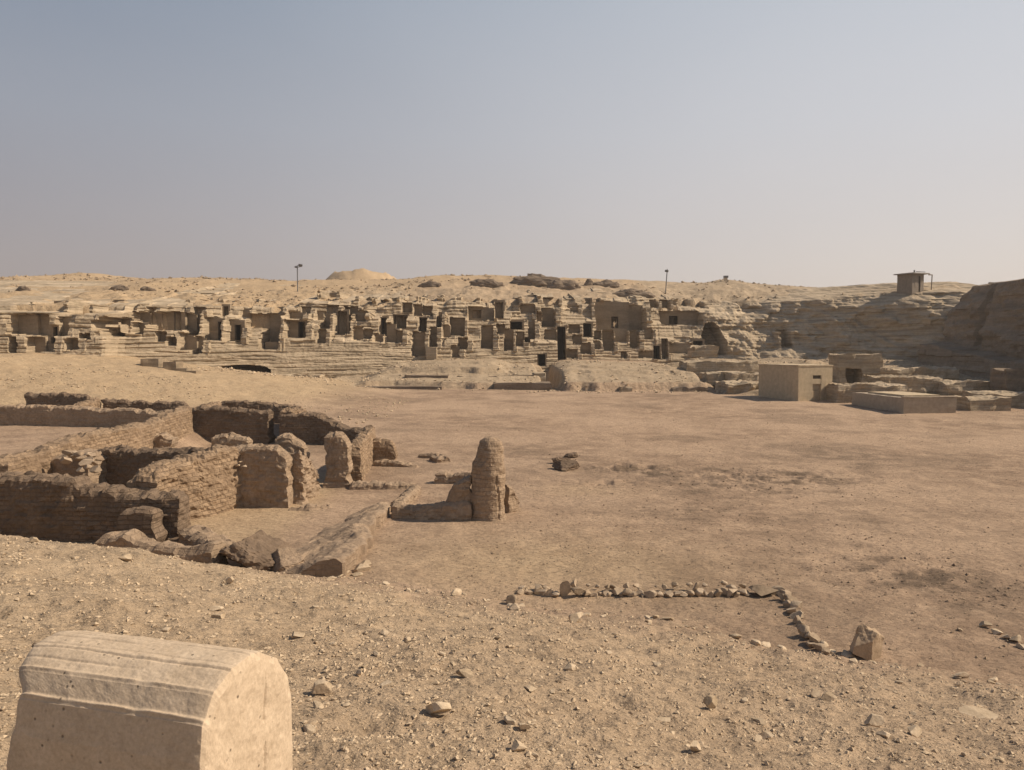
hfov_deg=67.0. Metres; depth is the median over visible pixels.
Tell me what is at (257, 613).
loose rock
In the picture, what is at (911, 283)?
guard hut
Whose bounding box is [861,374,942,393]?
rock ledge
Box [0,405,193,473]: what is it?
mud brick wall
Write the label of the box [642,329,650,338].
tomb niche
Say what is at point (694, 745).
loose rock
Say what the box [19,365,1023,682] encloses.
scattered grit
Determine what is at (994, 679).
loose rock
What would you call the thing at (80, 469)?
fallen brick
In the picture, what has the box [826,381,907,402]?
rock ledge
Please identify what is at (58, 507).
mud brick wall
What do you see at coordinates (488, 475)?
mud brick pillar
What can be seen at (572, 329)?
tomb niche
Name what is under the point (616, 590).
border stone
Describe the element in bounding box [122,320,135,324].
tomb niche
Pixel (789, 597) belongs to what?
border stone
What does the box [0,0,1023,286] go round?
sky
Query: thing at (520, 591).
border stone
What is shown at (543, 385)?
rock ledge
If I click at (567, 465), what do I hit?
rock heap
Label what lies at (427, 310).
tomb niche
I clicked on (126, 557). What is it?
loose rock
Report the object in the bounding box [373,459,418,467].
mud brick wall
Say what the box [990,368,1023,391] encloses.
stone pier
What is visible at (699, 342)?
tomb doorway
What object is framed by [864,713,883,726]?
loose rock
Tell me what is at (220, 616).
loose rock
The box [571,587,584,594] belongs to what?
border stone
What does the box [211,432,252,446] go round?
mud brick wall
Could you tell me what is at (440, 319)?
tomb niche
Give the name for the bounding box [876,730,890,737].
loose rock
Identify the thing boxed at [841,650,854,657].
loose rock
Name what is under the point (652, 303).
tomb niche
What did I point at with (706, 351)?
rock ledge
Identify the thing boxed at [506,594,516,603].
border stone
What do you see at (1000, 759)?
loose rock
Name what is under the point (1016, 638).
loose rock
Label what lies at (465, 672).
loose rock
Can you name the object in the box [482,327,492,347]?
tomb niche
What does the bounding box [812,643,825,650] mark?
border stone
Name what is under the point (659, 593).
border stone
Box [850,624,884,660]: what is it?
boulder
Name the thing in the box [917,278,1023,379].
cliff
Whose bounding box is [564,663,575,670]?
loose rock
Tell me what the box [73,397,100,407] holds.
mud brick wall
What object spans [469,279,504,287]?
rock outcrop
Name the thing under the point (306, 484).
mud brick wall
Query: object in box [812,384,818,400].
door
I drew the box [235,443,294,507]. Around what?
mud brick wall
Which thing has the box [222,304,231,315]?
tomb doorway
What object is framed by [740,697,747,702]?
loose rock
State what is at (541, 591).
border stone
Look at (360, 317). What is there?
tomb niche
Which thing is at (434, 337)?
tomb niche
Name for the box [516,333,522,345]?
tomb niche
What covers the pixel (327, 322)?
tomb niche
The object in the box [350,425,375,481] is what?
mud brick wall
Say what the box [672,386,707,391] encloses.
rock ledge
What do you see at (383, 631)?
loose rock
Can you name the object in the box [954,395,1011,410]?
rock ledge
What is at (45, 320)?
tomb niche
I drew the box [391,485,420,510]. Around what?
mud brick wall
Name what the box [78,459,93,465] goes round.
fallen brick
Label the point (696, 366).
rock ledge
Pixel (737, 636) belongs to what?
loose rock
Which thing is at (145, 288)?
rock outcrop
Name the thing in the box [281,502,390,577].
ruined wall
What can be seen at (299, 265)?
floodlight mast
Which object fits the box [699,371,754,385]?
rock ledge
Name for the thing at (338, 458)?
mud brick wall
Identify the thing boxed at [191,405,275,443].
mud brick wall
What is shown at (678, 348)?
tomb niche
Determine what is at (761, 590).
border stone
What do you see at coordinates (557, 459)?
rock heap
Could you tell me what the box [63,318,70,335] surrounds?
tomb niche
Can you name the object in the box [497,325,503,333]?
tomb niche
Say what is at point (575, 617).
loose rock
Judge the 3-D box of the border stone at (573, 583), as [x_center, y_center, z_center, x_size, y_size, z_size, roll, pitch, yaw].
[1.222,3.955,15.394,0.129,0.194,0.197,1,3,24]
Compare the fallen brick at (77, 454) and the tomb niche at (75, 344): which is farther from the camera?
the tomb niche at (75, 344)
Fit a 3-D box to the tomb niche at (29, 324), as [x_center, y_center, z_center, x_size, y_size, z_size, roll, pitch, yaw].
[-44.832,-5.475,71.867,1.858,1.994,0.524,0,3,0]
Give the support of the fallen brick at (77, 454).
on the ground
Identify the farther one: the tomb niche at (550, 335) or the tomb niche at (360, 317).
the tomb niche at (550, 335)
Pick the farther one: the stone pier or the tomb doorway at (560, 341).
the tomb doorway at (560, 341)
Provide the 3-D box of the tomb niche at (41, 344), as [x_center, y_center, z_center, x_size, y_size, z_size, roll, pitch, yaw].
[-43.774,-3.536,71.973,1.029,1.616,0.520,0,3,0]
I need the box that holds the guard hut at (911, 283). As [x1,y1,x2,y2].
[893,270,932,293]
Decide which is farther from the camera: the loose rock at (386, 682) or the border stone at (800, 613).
the border stone at (800, 613)
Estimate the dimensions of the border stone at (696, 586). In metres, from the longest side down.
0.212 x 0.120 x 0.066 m
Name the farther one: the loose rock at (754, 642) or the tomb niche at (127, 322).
the tomb niche at (127, 322)
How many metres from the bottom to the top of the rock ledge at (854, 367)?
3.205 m
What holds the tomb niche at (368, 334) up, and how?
attached to the cliff at (813, 323)
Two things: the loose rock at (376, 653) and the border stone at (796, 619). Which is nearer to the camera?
the loose rock at (376, 653)
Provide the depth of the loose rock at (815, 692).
8.30 m
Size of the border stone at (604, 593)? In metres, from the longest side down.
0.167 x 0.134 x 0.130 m
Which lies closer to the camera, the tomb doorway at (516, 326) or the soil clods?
the soil clods
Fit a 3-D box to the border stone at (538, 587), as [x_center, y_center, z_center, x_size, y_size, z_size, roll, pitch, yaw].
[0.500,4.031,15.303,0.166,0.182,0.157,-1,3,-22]
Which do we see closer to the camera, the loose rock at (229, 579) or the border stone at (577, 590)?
the loose rock at (229, 579)
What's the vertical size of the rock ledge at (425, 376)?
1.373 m
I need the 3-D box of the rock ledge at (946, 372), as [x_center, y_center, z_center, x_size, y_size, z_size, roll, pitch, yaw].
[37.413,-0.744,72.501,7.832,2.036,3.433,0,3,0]
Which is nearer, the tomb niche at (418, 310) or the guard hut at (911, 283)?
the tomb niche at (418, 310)
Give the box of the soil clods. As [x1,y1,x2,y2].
[549,454,1023,614]
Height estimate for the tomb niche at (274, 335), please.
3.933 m
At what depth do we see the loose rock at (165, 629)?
7.74 m
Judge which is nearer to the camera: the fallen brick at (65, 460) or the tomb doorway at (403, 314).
the fallen brick at (65, 460)
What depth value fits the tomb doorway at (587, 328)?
99.43 m
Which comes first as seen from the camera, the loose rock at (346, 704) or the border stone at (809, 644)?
the loose rock at (346, 704)
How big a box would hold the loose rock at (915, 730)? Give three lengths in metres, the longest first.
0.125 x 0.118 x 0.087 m
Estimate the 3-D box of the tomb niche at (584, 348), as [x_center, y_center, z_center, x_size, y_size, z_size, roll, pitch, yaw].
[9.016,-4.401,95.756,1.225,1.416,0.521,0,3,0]
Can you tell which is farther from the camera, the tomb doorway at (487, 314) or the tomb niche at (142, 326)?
the tomb doorway at (487, 314)
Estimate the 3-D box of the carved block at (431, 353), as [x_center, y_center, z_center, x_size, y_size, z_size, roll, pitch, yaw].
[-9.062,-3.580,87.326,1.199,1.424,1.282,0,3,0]
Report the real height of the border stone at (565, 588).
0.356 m
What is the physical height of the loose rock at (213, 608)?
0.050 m
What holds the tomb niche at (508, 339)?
attached to the cliff at (813, 323)
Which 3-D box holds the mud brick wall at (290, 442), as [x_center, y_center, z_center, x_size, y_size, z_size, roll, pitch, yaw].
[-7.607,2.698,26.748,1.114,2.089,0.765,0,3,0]
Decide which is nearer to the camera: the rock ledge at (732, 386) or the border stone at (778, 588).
the border stone at (778, 588)
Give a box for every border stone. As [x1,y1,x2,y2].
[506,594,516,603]
[508,603,519,609]
[516,589,523,594]
[526,590,533,594]
[534,584,541,593]
[537,588,546,594]
[543,588,553,595]
[550,591,558,596]
[560,581,570,595]
[570,579,576,587]
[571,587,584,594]
[584,589,590,595]
[602,590,608,596]
[612,587,622,594]
[622,588,631,594]
[628,591,636,596]
[636,589,643,595]
[643,590,656,597]
[657,591,663,596]
[666,590,673,597]
[671,582,678,586]
[673,591,682,595]
[685,590,693,595]
[693,582,698,591]
[695,588,703,596]
[708,591,714,596]
[714,588,722,596]
[721,587,727,595]
[726,584,736,588]
[727,588,737,596]
[738,589,748,594]
[748,584,777,595]
[771,585,783,594]
[777,592,783,600]
[780,590,791,595]
[782,600,790,607]
[784,594,797,600]
[786,607,802,613]
[790,600,802,607]
[790,610,803,618]
[792,615,800,623]
[796,624,809,636]
[804,631,810,637]
[805,642,813,647]
[809,632,819,642]
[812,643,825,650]
[821,647,829,654]
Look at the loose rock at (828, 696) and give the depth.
8.01 m
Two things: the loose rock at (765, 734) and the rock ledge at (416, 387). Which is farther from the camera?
the rock ledge at (416, 387)
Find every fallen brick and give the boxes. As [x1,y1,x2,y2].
[59,457,71,463]
[61,450,72,455]
[73,451,83,457]
[75,455,86,460]
[76,467,84,471]
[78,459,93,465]
[84,464,91,468]
[89,465,101,472]
[91,461,102,465]
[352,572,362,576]
[353,564,370,571]
[359,560,370,564]
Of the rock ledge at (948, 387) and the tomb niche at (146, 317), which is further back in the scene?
the tomb niche at (146, 317)
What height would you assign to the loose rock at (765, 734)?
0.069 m
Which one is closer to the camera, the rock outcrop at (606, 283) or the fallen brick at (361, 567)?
the fallen brick at (361, 567)
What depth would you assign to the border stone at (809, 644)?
12.41 m
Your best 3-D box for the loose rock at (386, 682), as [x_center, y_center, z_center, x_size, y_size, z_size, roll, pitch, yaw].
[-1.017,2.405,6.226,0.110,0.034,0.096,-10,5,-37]
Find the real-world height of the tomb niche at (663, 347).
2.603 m
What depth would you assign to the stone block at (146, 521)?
18.24 m
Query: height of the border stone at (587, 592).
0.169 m
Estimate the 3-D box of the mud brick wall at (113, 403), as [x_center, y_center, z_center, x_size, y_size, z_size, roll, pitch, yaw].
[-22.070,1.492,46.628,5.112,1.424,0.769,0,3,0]
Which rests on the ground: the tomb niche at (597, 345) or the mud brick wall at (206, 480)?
the mud brick wall at (206, 480)
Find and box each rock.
[29,537,38,541]
[119,554,131,561]
[161,627,171,631]
[209,606,223,610]
[211,613,225,618]
[226,576,233,583]
[254,611,262,615]
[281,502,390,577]
[291,631,304,637]
[303,724,315,733]
[311,679,331,693]
[313,700,323,708]
[341,702,350,706]
[373,651,379,656]
[380,628,388,634]
[380,680,392,686]
[404,636,410,642]
[425,701,451,714]
[452,588,461,594]
[456,668,473,677]
[504,715,515,724]
[511,739,526,751]
[518,723,529,728]
[524,685,536,691]
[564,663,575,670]
[568,612,582,622]
[653,662,660,666]
[656,717,670,722]
[660,617,673,619]
[690,740,700,750]
[703,695,716,708]
[728,634,741,638]
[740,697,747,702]
[750,639,760,645]
[751,717,765,724]
[754,734,761,742]
[758,730,774,738]
[762,641,770,646]
[811,689,819,696]
[822,691,836,700]
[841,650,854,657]
[848,658,857,663]
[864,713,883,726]
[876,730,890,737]
[907,725,921,736]
[954,672,969,677]
[958,705,998,719]
[979,621,992,626]
[987,677,997,682]
[991,628,1002,633]
[996,757,1004,762]
[1009,635,1020,641]
[1016,643,1023,648]
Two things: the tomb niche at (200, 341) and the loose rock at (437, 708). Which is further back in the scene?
the tomb niche at (200, 341)
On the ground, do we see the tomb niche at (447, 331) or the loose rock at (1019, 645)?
the loose rock at (1019, 645)
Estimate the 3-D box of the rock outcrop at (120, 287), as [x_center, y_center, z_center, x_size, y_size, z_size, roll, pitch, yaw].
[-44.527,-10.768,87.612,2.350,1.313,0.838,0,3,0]
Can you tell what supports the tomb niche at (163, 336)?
attached to the cliff at (813, 323)
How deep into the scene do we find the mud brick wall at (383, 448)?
32.12 m
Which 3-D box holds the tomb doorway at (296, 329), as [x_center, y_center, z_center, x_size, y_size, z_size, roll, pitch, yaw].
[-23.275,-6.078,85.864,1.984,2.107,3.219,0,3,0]
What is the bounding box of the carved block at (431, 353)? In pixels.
[426,347,436,359]
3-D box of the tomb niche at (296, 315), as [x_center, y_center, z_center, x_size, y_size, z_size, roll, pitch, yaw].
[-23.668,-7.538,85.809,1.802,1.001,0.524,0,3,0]
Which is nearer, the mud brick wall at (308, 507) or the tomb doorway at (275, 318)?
the mud brick wall at (308, 507)
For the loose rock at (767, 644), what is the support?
on the ground
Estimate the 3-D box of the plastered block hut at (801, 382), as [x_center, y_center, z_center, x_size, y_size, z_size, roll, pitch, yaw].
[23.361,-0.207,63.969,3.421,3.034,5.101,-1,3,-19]
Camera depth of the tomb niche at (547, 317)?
96.84 m
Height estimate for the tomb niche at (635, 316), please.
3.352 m
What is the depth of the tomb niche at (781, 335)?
99.99 m
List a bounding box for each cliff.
[0,280,975,377]
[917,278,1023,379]
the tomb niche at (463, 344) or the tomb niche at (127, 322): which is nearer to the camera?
the tomb niche at (127, 322)
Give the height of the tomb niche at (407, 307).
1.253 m
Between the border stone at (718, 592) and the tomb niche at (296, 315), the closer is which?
the border stone at (718, 592)
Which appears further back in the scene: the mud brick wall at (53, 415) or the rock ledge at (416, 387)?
the rock ledge at (416, 387)
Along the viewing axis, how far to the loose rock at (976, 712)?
8.15 m
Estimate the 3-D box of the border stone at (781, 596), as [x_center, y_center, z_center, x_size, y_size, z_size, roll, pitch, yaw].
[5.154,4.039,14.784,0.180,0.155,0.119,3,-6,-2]
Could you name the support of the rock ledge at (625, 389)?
on the ground
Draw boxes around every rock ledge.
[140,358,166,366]
[163,361,183,370]
[176,368,191,371]
[186,370,200,373]
[279,374,324,377]
[360,386,442,389]
[404,375,448,377]
[494,381,550,390]
[533,372,545,380]
[620,386,631,391]
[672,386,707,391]
[679,360,758,373]
[687,345,718,357]
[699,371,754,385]
[715,379,758,393]
[724,372,758,380]
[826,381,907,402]
[828,353,882,382]
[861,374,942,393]
[880,366,959,379]
[936,379,989,395]
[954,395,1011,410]
[962,390,1023,406]
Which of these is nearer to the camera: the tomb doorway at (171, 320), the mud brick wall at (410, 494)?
the mud brick wall at (410, 494)
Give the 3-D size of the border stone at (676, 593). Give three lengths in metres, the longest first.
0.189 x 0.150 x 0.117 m
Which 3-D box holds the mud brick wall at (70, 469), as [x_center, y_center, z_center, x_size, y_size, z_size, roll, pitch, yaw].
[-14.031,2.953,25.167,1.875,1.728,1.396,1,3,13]
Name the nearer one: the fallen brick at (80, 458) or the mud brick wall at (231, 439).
the fallen brick at (80, 458)
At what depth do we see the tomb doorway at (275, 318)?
84.68 m
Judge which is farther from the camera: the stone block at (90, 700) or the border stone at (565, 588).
the border stone at (565, 588)
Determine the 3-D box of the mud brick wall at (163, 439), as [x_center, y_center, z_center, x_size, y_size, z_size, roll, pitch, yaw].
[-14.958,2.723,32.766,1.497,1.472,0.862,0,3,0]
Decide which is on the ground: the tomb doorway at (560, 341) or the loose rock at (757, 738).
the loose rock at (757, 738)
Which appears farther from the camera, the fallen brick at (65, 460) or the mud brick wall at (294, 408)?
the mud brick wall at (294, 408)
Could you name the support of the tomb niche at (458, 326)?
attached to the cliff at (813, 323)
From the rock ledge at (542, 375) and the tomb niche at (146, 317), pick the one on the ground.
the rock ledge at (542, 375)
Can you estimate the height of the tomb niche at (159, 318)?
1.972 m
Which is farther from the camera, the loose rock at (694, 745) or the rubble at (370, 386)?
the rubble at (370, 386)
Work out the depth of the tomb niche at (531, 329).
94.77 m
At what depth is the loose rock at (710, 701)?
6.94 m
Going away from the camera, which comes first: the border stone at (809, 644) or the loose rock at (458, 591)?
the border stone at (809, 644)
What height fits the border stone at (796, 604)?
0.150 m
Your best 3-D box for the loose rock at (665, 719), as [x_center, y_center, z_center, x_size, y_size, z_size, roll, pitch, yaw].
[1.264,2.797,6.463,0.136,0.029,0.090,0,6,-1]
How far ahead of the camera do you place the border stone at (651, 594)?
14.80 m
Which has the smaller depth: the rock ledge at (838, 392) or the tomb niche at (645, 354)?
the rock ledge at (838, 392)
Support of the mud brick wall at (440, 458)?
on the ground
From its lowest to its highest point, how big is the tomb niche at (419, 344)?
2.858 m
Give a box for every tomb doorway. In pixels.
[48,325,61,350]
[166,311,186,330]
[209,318,225,339]
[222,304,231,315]
[230,321,245,341]
[267,314,284,329]
[289,320,307,337]
[336,309,349,334]
[381,316,389,335]
[393,313,409,328]
[469,308,493,320]
[494,300,504,317]
[510,320,523,329]
[537,352,546,365]
[555,325,566,359]
[583,322,592,336]
[593,302,628,330]
[651,344,661,358]
[659,312,697,324]
[691,339,704,345]
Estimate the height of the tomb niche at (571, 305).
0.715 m
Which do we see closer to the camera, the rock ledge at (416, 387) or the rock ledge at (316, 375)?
the rock ledge at (416, 387)
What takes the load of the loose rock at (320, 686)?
on the ground
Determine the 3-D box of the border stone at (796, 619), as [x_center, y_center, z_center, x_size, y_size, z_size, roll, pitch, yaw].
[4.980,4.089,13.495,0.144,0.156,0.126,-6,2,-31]
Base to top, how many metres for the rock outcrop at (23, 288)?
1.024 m
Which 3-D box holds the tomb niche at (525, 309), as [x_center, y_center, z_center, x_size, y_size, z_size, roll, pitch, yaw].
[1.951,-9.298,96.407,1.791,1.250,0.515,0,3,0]
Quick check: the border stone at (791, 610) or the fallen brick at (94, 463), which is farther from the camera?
the fallen brick at (94, 463)
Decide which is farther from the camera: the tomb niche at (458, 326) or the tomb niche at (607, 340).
the tomb niche at (607, 340)
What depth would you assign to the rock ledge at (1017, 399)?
57.03 m
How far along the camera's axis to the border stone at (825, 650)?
11.99 m
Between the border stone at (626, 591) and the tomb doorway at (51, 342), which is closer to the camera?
the border stone at (626, 591)
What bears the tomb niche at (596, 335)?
attached to the cliff at (813, 323)
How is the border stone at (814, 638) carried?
on the ground
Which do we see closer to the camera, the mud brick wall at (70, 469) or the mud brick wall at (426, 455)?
the mud brick wall at (70, 469)
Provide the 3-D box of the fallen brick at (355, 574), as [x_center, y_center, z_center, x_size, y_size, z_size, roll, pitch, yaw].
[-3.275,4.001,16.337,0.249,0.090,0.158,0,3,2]
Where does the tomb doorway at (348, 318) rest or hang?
attached to the cliff at (813, 323)
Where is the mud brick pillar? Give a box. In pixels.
[471,436,506,521]
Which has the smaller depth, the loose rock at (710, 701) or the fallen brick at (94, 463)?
the loose rock at (710, 701)
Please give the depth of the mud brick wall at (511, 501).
22.71 m
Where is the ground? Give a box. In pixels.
[0,268,1023,769]
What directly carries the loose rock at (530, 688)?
on the ground
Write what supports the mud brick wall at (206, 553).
on the ground
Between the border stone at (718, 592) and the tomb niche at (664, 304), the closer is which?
the border stone at (718, 592)
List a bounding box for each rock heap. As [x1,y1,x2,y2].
[551,457,570,461]
[552,460,579,470]
[564,452,578,457]
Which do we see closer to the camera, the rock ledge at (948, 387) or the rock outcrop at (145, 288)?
the rock ledge at (948, 387)
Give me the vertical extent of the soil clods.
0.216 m
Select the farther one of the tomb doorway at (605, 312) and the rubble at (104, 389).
the tomb doorway at (605, 312)
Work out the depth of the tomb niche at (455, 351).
89.65 m
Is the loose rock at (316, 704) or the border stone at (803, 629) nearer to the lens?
the loose rock at (316, 704)
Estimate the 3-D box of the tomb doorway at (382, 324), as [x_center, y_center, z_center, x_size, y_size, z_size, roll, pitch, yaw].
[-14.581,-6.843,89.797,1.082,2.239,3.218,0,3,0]
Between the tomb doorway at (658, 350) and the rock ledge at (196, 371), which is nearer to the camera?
the rock ledge at (196, 371)
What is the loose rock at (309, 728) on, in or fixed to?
on the ground
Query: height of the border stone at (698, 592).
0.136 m
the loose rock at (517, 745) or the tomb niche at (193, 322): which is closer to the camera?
the loose rock at (517, 745)
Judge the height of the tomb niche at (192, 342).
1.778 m
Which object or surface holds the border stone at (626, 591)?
on the ground
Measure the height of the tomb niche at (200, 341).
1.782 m
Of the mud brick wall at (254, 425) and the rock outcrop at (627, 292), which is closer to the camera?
the mud brick wall at (254, 425)
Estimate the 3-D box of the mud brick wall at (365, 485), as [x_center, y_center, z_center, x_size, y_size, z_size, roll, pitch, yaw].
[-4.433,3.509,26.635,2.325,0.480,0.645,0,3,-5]
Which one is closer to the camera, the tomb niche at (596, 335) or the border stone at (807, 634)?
the border stone at (807, 634)
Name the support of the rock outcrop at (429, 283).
on the cliff at (813, 323)
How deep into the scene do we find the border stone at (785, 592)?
15.01 m
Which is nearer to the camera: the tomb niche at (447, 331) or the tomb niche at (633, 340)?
the tomb niche at (447, 331)
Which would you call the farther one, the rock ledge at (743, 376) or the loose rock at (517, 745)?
the rock ledge at (743, 376)
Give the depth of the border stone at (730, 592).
14.91 m
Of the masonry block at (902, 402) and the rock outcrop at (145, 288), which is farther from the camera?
the rock outcrop at (145, 288)
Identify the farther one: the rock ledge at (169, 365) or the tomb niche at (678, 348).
the tomb niche at (678, 348)
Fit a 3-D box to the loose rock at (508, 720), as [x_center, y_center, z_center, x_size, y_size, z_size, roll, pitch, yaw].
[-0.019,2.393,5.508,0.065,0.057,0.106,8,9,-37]
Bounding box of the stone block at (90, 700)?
[6,630,292,769]
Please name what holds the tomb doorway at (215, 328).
attached to the cliff at (813, 323)
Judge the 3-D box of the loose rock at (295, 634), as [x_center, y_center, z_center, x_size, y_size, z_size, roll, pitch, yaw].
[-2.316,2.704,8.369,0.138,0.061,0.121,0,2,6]
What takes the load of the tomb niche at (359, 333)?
attached to the cliff at (813, 323)
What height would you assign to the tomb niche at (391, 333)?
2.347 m
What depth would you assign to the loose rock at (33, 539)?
14.41 m
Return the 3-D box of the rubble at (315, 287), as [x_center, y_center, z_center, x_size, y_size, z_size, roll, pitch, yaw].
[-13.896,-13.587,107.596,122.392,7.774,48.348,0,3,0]
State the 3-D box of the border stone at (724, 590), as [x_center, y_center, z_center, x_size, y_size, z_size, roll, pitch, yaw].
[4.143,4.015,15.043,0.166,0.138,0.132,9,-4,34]
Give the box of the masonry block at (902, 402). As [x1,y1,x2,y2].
[852,391,956,413]
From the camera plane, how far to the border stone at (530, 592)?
15.21 m
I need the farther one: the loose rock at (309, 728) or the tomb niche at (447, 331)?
the tomb niche at (447, 331)
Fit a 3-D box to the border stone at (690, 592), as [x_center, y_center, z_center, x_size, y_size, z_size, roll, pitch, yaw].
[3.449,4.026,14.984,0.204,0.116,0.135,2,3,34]
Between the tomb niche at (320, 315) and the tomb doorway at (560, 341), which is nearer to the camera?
the tomb niche at (320, 315)
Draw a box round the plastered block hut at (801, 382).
[758,364,832,400]
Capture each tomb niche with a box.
[18,315,40,334]
[34,338,47,352]
[41,315,55,336]
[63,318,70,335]
[71,340,78,348]
[109,322,120,332]
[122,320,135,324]
[139,324,149,333]
[140,313,152,323]
[153,308,162,326]
[161,333,166,340]
[186,335,198,351]
[187,314,198,332]
[198,338,207,353]
[243,309,251,317]
[265,342,278,348]
[270,315,280,341]
[290,312,306,318]
[318,312,323,319]
[320,330,326,342]
[325,313,332,328]
[348,308,359,315]
[355,328,363,339]
[356,312,367,320]
[364,330,372,338]
[375,334,384,340]
[387,324,396,341]
[396,332,402,342]
[404,304,411,311]
[413,333,425,355]
[415,305,421,315]
[423,307,432,315]
[431,328,437,346]
[439,312,441,326]
[443,326,450,336]
[451,319,464,335]
[452,346,459,356]
[458,339,467,348]
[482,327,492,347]
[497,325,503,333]
[504,330,512,349]
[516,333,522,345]
[520,305,534,313]
[528,321,533,340]
[536,313,540,320]
[542,309,553,326]
[544,331,555,339]
[566,350,576,357]
[567,304,575,307]
[568,326,577,333]
[572,336,580,343]
[580,344,589,352]
[593,332,599,338]
[593,342,599,348]
[602,332,611,349]
[613,329,625,341]
[629,307,641,329]
[629,332,636,347]
[638,352,651,357]
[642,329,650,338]
[649,301,654,307]
[661,340,664,357]
[662,301,666,307]
[669,344,690,353]
[775,331,783,346]
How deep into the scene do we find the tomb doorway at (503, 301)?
94.64 m
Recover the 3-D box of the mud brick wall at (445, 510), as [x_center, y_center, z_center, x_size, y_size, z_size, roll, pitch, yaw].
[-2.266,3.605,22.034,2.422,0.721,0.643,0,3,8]
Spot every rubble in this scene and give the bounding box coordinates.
[0,272,882,306]
[0,356,407,423]
[186,297,983,397]
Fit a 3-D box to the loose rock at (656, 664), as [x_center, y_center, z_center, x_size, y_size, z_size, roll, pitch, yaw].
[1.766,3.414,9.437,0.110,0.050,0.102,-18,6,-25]
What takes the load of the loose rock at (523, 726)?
on the ground
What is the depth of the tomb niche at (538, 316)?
96.11 m
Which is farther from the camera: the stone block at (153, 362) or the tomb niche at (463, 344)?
the tomb niche at (463, 344)
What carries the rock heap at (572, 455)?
on the ground
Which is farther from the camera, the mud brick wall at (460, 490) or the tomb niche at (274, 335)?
the tomb niche at (274, 335)
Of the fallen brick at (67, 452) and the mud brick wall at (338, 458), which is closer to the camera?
the fallen brick at (67, 452)
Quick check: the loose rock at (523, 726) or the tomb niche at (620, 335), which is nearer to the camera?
the loose rock at (523, 726)
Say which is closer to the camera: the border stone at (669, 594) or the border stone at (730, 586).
the border stone at (669, 594)
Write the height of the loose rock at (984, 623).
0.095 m
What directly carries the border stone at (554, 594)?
on the ground
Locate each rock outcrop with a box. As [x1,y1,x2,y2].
[15,285,30,290]
[108,284,128,290]
[140,286,155,290]
[418,280,440,287]
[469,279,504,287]
[509,273,560,286]
[547,279,580,289]
[584,278,593,285]
[593,279,619,287]
[612,288,654,297]
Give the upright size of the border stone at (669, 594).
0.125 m
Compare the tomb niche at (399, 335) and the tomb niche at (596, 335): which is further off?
the tomb niche at (596, 335)
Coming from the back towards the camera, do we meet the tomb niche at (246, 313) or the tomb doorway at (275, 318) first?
the tomb doorway at (275, 318)
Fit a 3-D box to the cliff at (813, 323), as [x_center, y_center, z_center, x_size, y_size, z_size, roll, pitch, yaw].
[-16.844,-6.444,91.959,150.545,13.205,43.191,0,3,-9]
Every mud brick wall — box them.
[0,404,172,426]
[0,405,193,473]
[0,470,190,542]
[24,392,90,405]
[51,448,107,483]
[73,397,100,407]
[95,529,228,564]
[97,444,204,487]
[101,398,187,411]
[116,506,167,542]
[126,444,241,520]
[153,432,178,447]
[178,525,234,558]
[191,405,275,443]
[200,401,221,406]
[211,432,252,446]
[221,400,288,422]
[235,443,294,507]
[275,433,309,458]
[279,404,306,432]
[279,411,362,444]
[288,450,320,504]
[288,503,332,510]
[323,431,352,487]
[349,480,416,489]
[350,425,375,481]
[373,438,397,460]
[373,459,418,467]
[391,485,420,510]
[391,500,471,519]
[418,452,438,457]
[429,454,449,462]
[434,471,470,483]
[446,475,471,503]
[504,483,520,512]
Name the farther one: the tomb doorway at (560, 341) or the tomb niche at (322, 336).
the tomb doorway at (560, 341)
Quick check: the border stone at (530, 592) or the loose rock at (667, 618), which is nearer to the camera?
the loose rock at (667, 618)
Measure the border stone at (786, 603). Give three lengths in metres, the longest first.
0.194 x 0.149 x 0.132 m
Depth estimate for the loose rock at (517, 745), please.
4.94 m
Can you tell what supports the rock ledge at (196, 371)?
on the ground
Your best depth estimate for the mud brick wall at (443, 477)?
27.45 m
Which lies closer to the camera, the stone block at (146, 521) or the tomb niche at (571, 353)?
the stone block at (146, 521)
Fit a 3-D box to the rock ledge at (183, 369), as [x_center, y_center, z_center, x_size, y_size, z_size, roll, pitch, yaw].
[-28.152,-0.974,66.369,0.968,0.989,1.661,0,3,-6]
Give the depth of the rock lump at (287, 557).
16.75 m
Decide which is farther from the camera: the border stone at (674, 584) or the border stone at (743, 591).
the border stone at (674, 584)
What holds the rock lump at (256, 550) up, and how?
on the ground
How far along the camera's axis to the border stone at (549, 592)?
15.02 m
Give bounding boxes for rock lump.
[219,530,290,570]
[272,546,303,571]
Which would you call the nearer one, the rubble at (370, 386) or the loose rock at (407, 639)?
the loose rock at (407, 639)
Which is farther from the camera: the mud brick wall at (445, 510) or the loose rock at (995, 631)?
the mud brick wall at (445, 510)
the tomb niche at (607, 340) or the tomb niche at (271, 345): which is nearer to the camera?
the tomb niche at (271, 345)
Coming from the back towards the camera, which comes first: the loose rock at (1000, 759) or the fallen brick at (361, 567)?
the fallen brick at (361, 567)
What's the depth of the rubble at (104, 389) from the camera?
54.45 m
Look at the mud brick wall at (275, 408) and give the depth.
46.33 m
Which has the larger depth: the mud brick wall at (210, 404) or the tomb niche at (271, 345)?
the tomb niche at (271, 345)
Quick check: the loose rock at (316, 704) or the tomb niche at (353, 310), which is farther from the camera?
the tomb niche at (353, 310)
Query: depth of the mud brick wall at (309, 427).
37.78 m
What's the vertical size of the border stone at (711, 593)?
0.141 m
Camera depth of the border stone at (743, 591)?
15.04 m

